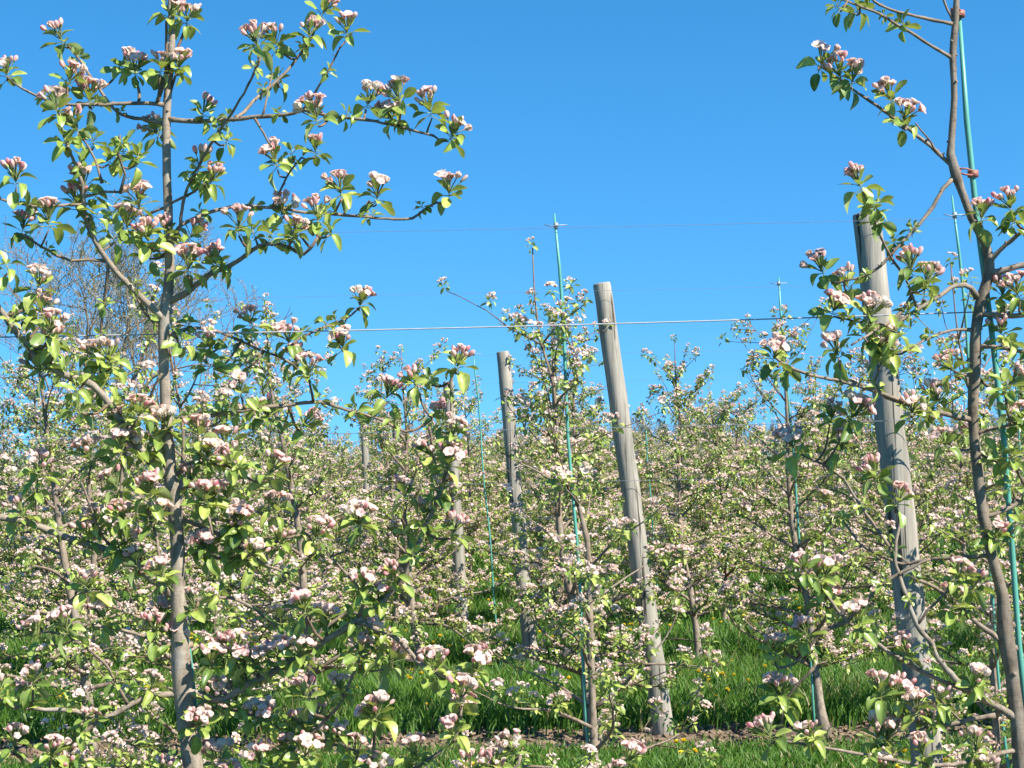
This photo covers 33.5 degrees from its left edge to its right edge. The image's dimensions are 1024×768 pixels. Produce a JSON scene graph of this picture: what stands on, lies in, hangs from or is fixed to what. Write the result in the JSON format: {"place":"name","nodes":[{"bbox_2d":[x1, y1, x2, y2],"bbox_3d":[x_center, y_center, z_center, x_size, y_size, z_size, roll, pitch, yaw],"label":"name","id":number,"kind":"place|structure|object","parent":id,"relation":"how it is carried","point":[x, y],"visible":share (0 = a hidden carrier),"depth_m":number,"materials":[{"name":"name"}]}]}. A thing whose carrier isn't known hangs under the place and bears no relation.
{"place":"outdoors","nodes":[
{"label":"outdoors","id":0,"kind":"place"},
{"bbox_2d":[6,462,989,728],"bbox_3d":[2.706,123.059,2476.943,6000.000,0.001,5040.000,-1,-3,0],"label":"ground","id":1,"kind":"structure","parent":0,"point":[572,528],"depth_m":44.28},
{"bbox_2d":[0,444,40,510],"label":"apple tree","id":2,"kind":"object","parent":1,"relation":"on","point":[10,471],"visible":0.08,"depth_m":34.89,"materials":[{"name":"green plant"}]},
{"bbox_2d":[24,423,78,526],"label":"apple tree","id":3,"kind":"object","parent":1,"relation":"on","point":[56,462],"visible":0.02,"depth_m":31.43,"materials":[{"name":"green plant"}]},
{"bbox_2d":[4,397,108,542],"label":"apple tree","id":4,"kind":"object","parent":1,"relation":"on","point":[64,461],"visible":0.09,"depth_m":28.05,"materials":[{"name":"green plant"}]},
{"bbox_2d":[0,171,312,474],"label":"bare tree","id":5,"kind":"object","parent":1,"relation":"on","point":[130,342],"visible":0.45,"depth_m":79.37,"materials":[{"name":"grey plant"}]},
{"bbox_2d":[248,412,327,565],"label":"apple tree","id":6,"kind":"object","parent":1,"relation":"on","point":[291,427],"visible":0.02,"depth_m":27.94,"materials":[{"name":"green plant"}]},
{"bbox_2d":[303,445,330,503],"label":"apple tree","id":7,"kind":"object","parent":1,"relation":"on","point":[317,461],"visible":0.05,"depth_m":48.75,"materials":[{"name":"green plant"}]},
{"bbox_2d":[301,436,344,469],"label":"hedgerow tree","id":8,"kind":"object","parent":1,"relation":"on","point":[336,442],"visible":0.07,"depth_m":82.79,"materials":[{"name":"grey plant"}]},
{"bbox_2d":[314,430,370,546],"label":"apple tree","id":9,"kind":"object","parent":1,"relation":"on","point":[341,452],"visible":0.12,"depth_m":31.31,"materials":[{"name":"green plant"}]},
{"bbox_2d":[339,436,375,519],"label":"apple tree","id":10,"kind":"object","parent":1,"relation":"on","point":[356,446],"visible":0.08,"depth_m":38.42,"materials":[{"name":"green plant"}]},
{"bbox_2d":[344,440,389,531],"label":"apple tree","id":11,"kind":"object","parent":1,"relation":"on","point":[372,460],"visible":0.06,"depth_m":34.94,"materials":[{"name":"green plant"}]},
{"bbox_2d":[347,418,417,559],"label":"apple tree","id":12,"kind":"object","parent":1,"relation":"on","point":[381,463],"visible":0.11,"depth_m":27.85,"materials":[{"name":"green plant"}]},
{"bbox_2d":[388,433,450,536],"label":"apple tree","id":13,"kind":"object","parent":1,"relation":"on","point":[433,441],"visible":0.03,"depth_m":31.55,"materials":[{"name":"green plant"}]},
{"bbox_2d":[445,427,528,567],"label":"apple tree","id":14,"kind":"object","parent":1,"relation":"on","point":[495,491],"visible":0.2,"depth_m":27.88,"materials":[{"name":"green plant"}]},
{"bbox_2d":[477,433,507,488],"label":"apple tree","id":15,"kind":"object","parent":1,"relation":"on","point":[498,457],"visible":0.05,"depth_m":48.79,"materials":[{"name":"green plant"}]},
{"bbox_2d":[476,431,527,530],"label":"apple tree","id":16,"kind":"object","parent":1,"relation":"on","point":[502,457],"visible":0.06,"depth_m":38.40,"materials":[{"name":"green plant"}]},
{"bbox_2d":[0,723,1005,756],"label":"mulch strip","id":17,"kind":"object","parent":1,"relation":"on","point":[427,737],"visible":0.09,"depth_m":10.51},
{"bbox_2d":[0,292,210,749],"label":"apple tree","id":18,"kind":"object","parent":17,"relation":"on","point":[71,666],"visible":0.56,"depth_m":10.43,"materials":[{"name":"green plant"}]},
{"bbox_2d":[194,293,429,738],"bbox_3d":[-1.316,0.833,10.396,1.455,2.821,1.464,0,-3,-21],"label":"apple tree","id":19,"kind":"object","parent":17,"relation":"on","point":[325,594],"visible":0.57,"depth_m":10.43,"materials":[{"name":"green plant"}]},
{"bbox_2d":[29,739,903,757],"bbox_3d":[0.048,2.168,10.126,8.001,0.030,0.057,-1,-3,0],"label":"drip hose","id":20,"kind":"object","parent":17,"relation":"on","point":[559,745],"visible":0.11,"depth_m":10.13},
{"bbox_2d":[466,307,694,738],"bbox_3d":[0.473,0.858,10.412,1.431,2.695,1.012,-3,-3,34],"label":"apple tree","id":21,"kind":"object","parent":17,"relation":"on","point":[568,638],"visible":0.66,"depth_m":10.42,"materials":[{"name":"green plant"}]},
{"bbox_2d":[593,282,673,736],"bbox_3d":[0.757,0.856,10.545,0.438,2.996,0.130,-1,-3,0],"label":"trellis post","id":22,"kind":"object","parent":17,"relation":"on","point":[623,443],"visible":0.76,"depth_m":10.51,"materials":[{"name":"grey wood"}]},
{"bbox_2d":[0,473,966,492],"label":"trellis wire","id":23,"kind":"object","parent":22,"relation":"attached to","point":[533,482],"visible":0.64,"depth_m":10.47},
{"bbox_2d":[15,281,1019,301],"bbox_3d":[0.000,-0.575,10.526,8.762,0.022,0.002,-1,-3,0],"label":"trellis wire","id":24,"kind":"object","parent":22,"relation":"attached to","point":[510,292],"visible":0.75,"depth_m":10.53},
{"bbox_2d":[771,277,815,729],"bbox_3d":[1.735,0.806,10.470,0.208,2.940,0.024,-1,-3,0],"label":"support stake","id":25,"kind":"object","parent":17,"relation":"on","point":[778,283],"visible":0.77,"depth_m":10.47,"materials":[{"name":"metal"}]},
{"bbox_2d":[708,297,954,735],"bbox_3d":[1.965,0.834,10.369,1.536,2.677,1.470,-1,-3,0],"label":"apple tree","id":26,"kind":"object","parent":17,"relation":"on","point":[737,599],"visible":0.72,"depth_m":10.40,"materials":[{"name":"green plant"}]},
{"bbox_2d":[950,349,1023,694],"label":"apple tree","id":27,"kind":"object","parent":17,"relation":"on","point":[1021,550],"visible":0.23,"depth_m":10.46,"materials":[{"name":"green plant"}]},
{"bbox_2d":[0,521,1023,767],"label":"grass","id":28,"kind":"structure","parent":1,"relation":"on","point":[846,695],"depth_m":11.74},
{"bbox_2d":[492,402,550,523],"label":"apple tree","id":29,"kind":"object","parent":1,"relation":"on","point":[522,451],"visible":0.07,"depth_m":34.91,"materials":[{"name":"green plant"}]},
{"bbox_2d":[590,424,644,508],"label":"apple tree","id":30,"kind":"object","parent":1,"relation":"on","point":[612,439],"visible":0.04,"depth_m":34.87,"materials":[{"name":"green plant"}]},
{"bbox_2d":[605,411,672,466],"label":"hedgerow tree","id":31,"kind":"object","parent":1,"relation":"on","point":[642,432],"visible":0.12,"depth_m":79.93,"materials":[{"name":"grey plant"}]},
{"bbox_2d":[635,429,682,528],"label":"apple tree","id":32,"kind":"object","parent":1,"relation":"on","point":[655,491],"visible":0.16,"depth_m":38.46,"materials":[{"name":"green plant"}]},
{"bbox_2d":[638,432,681,528],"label":"apple tree","id":33,"kind":"object","parent":1,"relation":"on","point":[665,449],"visible":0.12,"depth_m":42.01,"materials":[{"name":"green plant"}]},
{"bbox_2d":[642,422,682,505],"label":"apple tree","id":34,"kind":"object","parent":1,"relation":"on","point":[656,433],"visible":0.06,"depth_m":45.27,"materials":[{"name":"green plant"}]},
{"bbox_2d":[664,420,708,510],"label":"apple tree","id":35,"kind":"object","parent":1,"relation":"on","point":[684,463],"visible":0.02,"depth_m":34.94,"materials":[{"name":"green plant"}]},
{"bbox_2d":[658,396,759,532],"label":"apple tree","id":36,"kind":"object","parent":1,"relation":"on","point":[713,444],"visible":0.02,"depth_m":31.55,"materials":[{"name":"green plant"}]},
{"bbox_2d":[712,420,763,452],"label":"hedgerow tree","id":37,"kind":"object","parent":1,"relation":"on","point":[752,436],"visible":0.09,"depth_m":86.69,"materials":[{"name":"grey plant"}]},
{"bbox_2d":[746,419,789,464],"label":"hedgerow tree","id":38,"kind":"object","parent":1,"relation":"on","point":[771,429],"visible":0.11,"depth_m":93.71,"materials":[{"name":"grey plant"}]},
{"bbox_2d":[759,429,819,526],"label":"apple tree","id":39,"kind":"object","parent":1,"relation":"on","point":[780,448],"visible":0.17,"depth_m":34.85,"materials":[{"name":"green plant"}]},
{"bbox_2d":[920,430,967,512],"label":"apple tree","id":40,"kind":"object","parent":1,"relation":"on","point":[935,472],"visible":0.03,"depth_m":41.85,"materials":[{"name":"green plant"}]},
{"bbox_2d":[932,409,988,510],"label":"apple tree","id":41,"kind":"object","parent":1,"relation":"on","point":[953,461],"visible":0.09,"depth_m":34.98,"materials":[{"name":"green plant"}]},
{"bbox_2d":[969,358,1023,528],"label":"apple tree","id":42,"kind":"object","parent":1,"relation":"on","point":[1008,442],"visible":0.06,"depth_m":28.13,"materials":[{"name":"green plant"}]},
{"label":"mulch strip","id":43,"kind":"structure","parent":1,"relation":"on","visible":0},
{"bbox_2d":[0,325,197,673],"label":"apple tree","id":44,"kind":"object","parent":43,"relation":"on","point":[95,558],"visible":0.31,"depth_m":13.99,"materials":[{"name":"green plant"}]},
{"bbox_2d":[187,323,398,660],"bbox_3d":[-2.062,0.983,13.991,1.934,2.906,1.486,0,-3,-29],"label":"apple tree","id":45,"kind":"object","parent":43,"relation":"on","point":[313,567],"visible":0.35,"depth_m":13.88,"materials":[{"name":"green plant"}]},
{"bbox_2d":[325,337,512,670],"bbox_3d":[-0.746,1.012,14.099,1.493,2.806,1.552,-1,-3,0],"label":"apple tree","id":46,"kind":"object","parent":43,"relation":"on","point":[429,606],"visible":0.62,"depth_m":13.91,"materials":[{"name":"green plant"}]},
{"bbox_2d":[472,349,500,670],"bbox_3d":[-0.225,1.101,13.961,0.242,2.779,0.022,-1,-3,0],"label":"support stake","id":47,"kind":"object","parent":43,"relation":"on","point":[485,493],"visible":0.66,"depth_m":13.97,"materials":[{"name":"metal"}]},
{"bbox_2d":[8,345,964,364],"bbox_3d":[0.000,-0.247,14.014,11.665,0.026,0.002,-1,-3,0],"label":"trellis wire","id":48,"kind":"object","parent":47,"relation":"attached to","point":[446,356],"visible":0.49,"depth_m":14.01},
{"bbox_2d":[496,351,537,666],"bbox_3d":[0.052,1.131,14.037,0.301,2.817,0.123,-1,-3,0],"label":"trellis post","id":49,"kind":"object","parent":43,"relation":"on","point":[528,635],"visible":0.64,"depth_m":14.00,"materials":[{"name":"grey wood"}]},
{"bbox_2d":[488,302,689,662],"bbox_3d":[0.559,0.837,13.879,1.802,3.073,1.383,1,-4,-41],"label":"apple tree","id":50,"kind":"object","parent":43,"relation":"on","point":[598,551],"visible":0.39,"depth_m":13.94,"materials":[{"name":"green plant"}]},
{"bbox_2d":[594,334,798,662],"bbox_3d":[1.469,0.967,13.943,1.520,2.777,1.440,-1,-3,-15],"label":"apple tree","id":51,"kind":"object","parent":43,"relation":"on","point":[693,598],"visible":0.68,"depth_m":13.93,"materials":[{"name":"green plant"}]},
{"bbox_2d":[783,299,989,631],"bbox_3d":[3.087,0.825,13.945,1.682,2.993,1.576,-2,-3,18],"label":"apple tree","id":52,"kind":"object","parent":43,"relation":"on","point":[947,525],"visible":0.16,"depth_m":13.96,"materials":[{"name":"green plant"}]},
{"bbox_2d":[972,346,1023,619],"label":"apple tree","id":53,"kind":"object","parent":43,"relation":"on","point":[1016,439],"visible":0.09,"depth_m":14.05,"materials":[{"name":"green plant"}]},
{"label":"mulch strip","id":54,"kind":"structure","parent":1,"relation":"on","visible":0},
{"bbox_2d":[0,344,149,635],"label":"apple tree","id":55,"kind":"object","parent":54,"relation":"on","point":[45,557],"visible":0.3,"depth_m":17.31,"materials":[{"name":"green plant"}]},
{"bbox_2d":[128,372,310,633],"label":"apple tree","id":56,"kind":"object","parent":54,"relation":"on","point":[186,515],"visible":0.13,"depth_m":17.30,"materials":[{"name":"green plant"}]},
{"bbox_2d":[319,345,495,627],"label":"apple tree","id":57,"kind":"object","parent":54,"relation":"on","point":[399,554],"visible":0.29,"depth_m":17.39,"materials":[{"name":"green plant"}]},
{"bbox_2d":[443,381,468,628],"bbox_3d":[-0.574,1.346,17.531,0.222,2.756,0.131,-1,-3,0],"label":"trellis post","id":58,"kind":"object","parent":54,"relation":"on","point":[459,561],"visible":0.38,"depth_m":17.48,"materials":[{"name":"grey wood"}]},
{"bbox_2d":[0,617,1009,764],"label":"bark chips","id":59,"kind":"object","parent":54,"relation":"on","point":[566,737],"visible":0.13,"depth_m":10.44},
{"bbox_2d":[481,359,664,609],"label":"apple tree","id":60,"kind":"object","parent":54,"relation":"on","point":[549,522],"visible":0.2,"depth_m":17.39,"materials":[{"name":"green plant"}]},
{"bbox_2d":[645,424,659,624],"bbox_3d":[1.446,1.516,17.445,0.098,2.218,0.015,-1,-3,0],"label":"support stake","id":61,"kind":"object","parent":54,"relation":"on","point":[650,493],"visible":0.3,"depth_m":17.46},
{"bbox_2d":[647,374,788,621],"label":"apple tree","id":62,"kind":"object","parent":54,"relation":"on","point":[717,507],"visible":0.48,"depth_m":17.45,"materials":[{"name":"green plant"}]},
{"bbox_2d":[819,345,986,609],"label":"apple tree","id":63,"kind":"object","parent":54,"relation":"on","point":[918,512],"visible":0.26,"depth_m":17.36,"materials":[{"name":"green plant"}]},
{"bbox_2d":[970,376,1023,576],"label":"apple tree","id":64,"kind":"object","parent":54,"relation":"on","point":[1019,495],"visible":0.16,"depth_m":17.72,"materials":[{"name":"green plant"}]},
{"bbox_2d":[0,0,1023,473],"label":"sky","id":65,"kind":"structure","parent":0,"point":[597,116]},
{"bbox_2d":[502,428,551,551],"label":"apple tree","id":66,"kind":"object","parent":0,"point":[529,473],"visible":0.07,"depth_m":31.45,"materials":[{"name":"green plant"}]},
{"bbox_2d":[552,401,645,549],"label":"apple tree","id":67,"kind":"object","parent":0,"point":[611,483],"visible":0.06,"depth_m":27.72,"materials":[{"name":"green plant"}]},
{"bbox_2d":[599,409,668,531],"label":"apple tree","id":68,"kind":"object","parent":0,"point":[634,434],"visible":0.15,"depth_m":31.44,"materials":[{"name":"green plant"}]},
{"bbox_2d":[643,383,747,560],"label":"apple tree","id":69,"kind":"object","parent":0,"point":[683,441],"visible":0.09,"depth_m":27.95,"materials":[{"name":"green plant"}]},
{"bbox_2d":[766,381,858,551],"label":"apple tree","id":70,"kind":"object","parent":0,"point":[800,489],"visible":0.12,"depth_m":27.86,"materials":[{"name":"green plant"}]},
{"bbox_2d":[770,411,857,539],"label":"apple tree","id":71,"kind":"object","parent":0,"point":[808,479],"visible":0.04,"depth_m":31.39,"materials":[{"name":"green plant"}]},
{"bbox_2d":[867,401,957,545],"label":"apple tree","id":72,"kind":"object","parent":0,"point":[945,540],"visible":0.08,"depth_m":27.80,"materials":[{"name":"green plant"}]},
{"bbox_2d":[968,421,1023,516],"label":"apple tree","id":73,"kind":"object","parent":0,"point":[989,466],"visible":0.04,"depth_m":31.35,"materials":[{"name":"green plant"}]},
{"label":"mulch strip","id":74,"kind":"structure","parent":0,"visible":0},
{"bbox_2d":[189,637,200,738],"bbox_3d":[-0.627,1.077,3.512,0.125,1.821,0.009,-1,-3,0],"label":"support stake","id":75,"kind":"object","parent":74,"relation":"on","point":[194,686],"visible":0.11,"depth_m":3.53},
{"bbox_2d":[0,0,646,767],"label":"apple tree","id":76,"kind":"object","parent":74,"relation":"on","point":[180,594],"visible":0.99,"depth_m":3.44,"materials":[{"name":"green plant"}]},
{"bbox_2d":[746,0,1023,767],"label":"apple tree","id":77,"kind":"object","parent":74,"relation":"on","point":[879,345],"visible":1,"depth_m":3.45,"materials":[{"name":"green plant"}]},
{"bbox_2d":[950,7,1023,707],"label":"support stake","id":78,"kind":"object","parent":74,"relation":"on","point":[972,174],"visible":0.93,"depth_m":3.52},
{"bbox_2d":[0,310,1021,337],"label":"trellis wire","id":79,"kind":"object","parent":78,"relation":"attached to","point":[502,326],"visible":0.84,"depth_m":3.55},
{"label":"mulch strip","id":80,"kind":"structure","parent":0,"visible":0},
{"bbox_2d":[14,261,320,767],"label":"apple tree","id":81,"kind":"object","parent":80,"relation":"on","point":[143,739],"visible":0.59,"depth_m":6.96,"materials":[{"name":"green plant"}]},
{"bbox_2d":[545,214,589,766],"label":"support stake","id":82,"kind":"object","parent":80,"relation":"on","point":[555,225],"visible":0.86,"depth_m":6.99,"materials":[{"name":"metal"}]},
{"bbox_2d":[32,217,1000,237],"bbox_3d":[0.000,-0.648,7.025,5.848,0.015,0.002,-1,-3,0],"label":"trellis wire","id":83,"kind":"object","parent":82,"relation":"attached to","point":[534,228],"visible":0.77,"depth_m":7.02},
{"bbox_2d":[425,236,724,767],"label":"apple tree","id":84,"kind":"object","parent":80,"relation":"on","point":[562,481],"visible":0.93,"depth_m":6.94,"materials":[{"name":"green plant"}]},
{"bbox_2d":[853,213,943,767],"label":"trellis post","id":85,"kind":"object","parent":80,"relation":"on","point":[892,447],"visible":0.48,"depth_m":7.02,"materials":[{"name":"grey wood"}]},
{"bbox_2d":[825,252,1023,767],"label":"apple tree","id":86,"kind":"object","parent":80,"relation":"on","point":[995,741],"visible":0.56,"depth_m":6.97,"materials":[{"name":"green plant"}]},
{"bbox_2d":[944,196,1009,767],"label":"support stake","id":87,"kind":"object","parent":80,"relation":"on","point":[954,214],"visible":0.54,"depth_m":7.01,"materials":[{"name":"metal"}]},
{"bbox_2d":[0,417,1007,439],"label":"trellis wire","id":88,"kind":"object","parent":87,"relation":"attached to","point":[517,429],"visible":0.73,"depth_m":6.98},
{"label":"mulch strip","id":89,"kind":"structure","parent":0,"visible":0},
{"bbox_2d":[0,387,78,593],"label":"apple tree","id":90,"kind":"object","parent":89,"relation":"on","point":[5,443],"visible":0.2,"depth_m":20.95,"materials":[{"name":"green plant"}]},
{"bbox_2d":[81,385,231,582],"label":"apple tree","id":91,"kind":"object","parent":89,"relation":"on","point":[134,517],"visible":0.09,"depth_m":20.81,"materials":[{"name":"green plant"}]},
{"bbox_2d":[222,411,346,587],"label":"apple tree","id":92,"kind":"object","parent":89,"relation":"on","point":[316,506],"visible":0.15,"depth_m":20.98,"materials":[{"name":"green plant"}]},
{"bbox_2d":[391,409,404,602],"bbox_3d":[-1.371,1.608,21.023,0.201,2.609,0.130,-1,-3,0],"label":"trellis post","id":93,"kind":"object","parent":89,"relation":"on","point":[394,434],"visible":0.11,"depth_m":21.01,"materials":[{"name":"grey wood"}]},
{"bbox_2d":[366,390,500,596],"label":"apple tree","id":94,"kind":"object","parent":89,"relation":"on","point":[476,521],"visible":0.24,"depth_m":20.77,"materials":[{"name":"green plant"}]},
{"bbox_2d":[504,385,628,576],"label":"apple tree","id":95,"kind":"object","parent":89,"relation":"on","point":[595,506],"visible":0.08,"depth_m":20.77,"materials":[{"name":"green plant"}]},
{"bbox_2d":[658,385,810,585],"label":"apple tree","id":96,"kind":"object","parent":89,"relation":"on","point":[742,413],"visible":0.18,"depth_m":20.80,"materials":[{"name":"green plant"}]},
{"bbox_2d":[797,393,941,577],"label":"apple tree","id":97,"kind":"object","parent":89,"relation":"on","point":[863,516],"visible":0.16,"depth_m":20.94,"materials":[{"name":"green plant"}]},
{"bbox_2d":[942,381,1023,591],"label":"apple tree","id":98,"kind":"object","parent":89,"relation":"on","point":[1000,499],"visible":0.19,"depth_m":21.02,"materials":[{"name":"green plant"}]},
{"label":"mulch strip","id":99,"kind":"structure","parent":0,"visible":0},
{"bbox_2d":[38,383,149,569],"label":"apple tree","id":100,"kind":"object","parent":99,"relation":"on","point":[95,418],"visible":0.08,"depth_m":24.35,"materials":[{"name":"green plant"}]},
{"bbox_2d":[147,375,260,554],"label":"apple tree","id":101,"kind":"object","parent":99,"relation":"on","point":[204,474],"visible":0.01,"depth_m":24.42,"materials":[{"name":"green plant"}]},
{"bbox_2d":[287,425,385,581],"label":"apple tree","id":102,"kind":"object","parent":99,"relation":"on","point":[340,480],"visible":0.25,"depth_m":24.30,"materials":[{"name":"green plant"}]},
{"bbox_2d":[361,423,371,562],"bbox_3d":[-2.083,1.819,24.518,0.170,2.560,0.109,-1,-3,0],"label":"trellis post","id":103,"kind":"object","parent":99,"relation":"on","point":[365,456],"visible":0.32,"depth_m":24.51,"materials":[{"name":"grey wood"}]},
{"bbox_2d":[409,375,537,578],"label":"apple tree","id":104,"kind":"object","parent":99,"relation":"on","point":[504,513],"visible":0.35,"depth_m":24.36,"materials":[{"name":"green plant"}]},
{"bbox_2d":[541,404,623,555],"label":"apple tree","id":105,"kind":"object","parent":99,"relation":"on","point":[615,490],"visible":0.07,"depth_m":24.50,"materials":[{"name":"green plant"}]},
{"bbox_2d":[651,390,785,560],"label":"apple tree","id":106,"kind":"object","parent":99,"relation":"on","point":[689,424],"visible":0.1,"depth_m":24.37,"materials":[{"name":"green plant"}]},
{"bbox_2d":[772,352,878,553],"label":"apple tree","id":107,"kind":"object","parent":99,"relation":"on","point":[830,506],"visible":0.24,"depth_m":24.46,"materials":[{"name":"green plant"}]},
{"bbox_2d":[910,387,1023,554],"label":"apple tree","id":108,"kind":"object","parent":99,"relation":"on","point":[965,481],"visible":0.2,"depth_m":24.37,"materials":[{"name":"green plant"}]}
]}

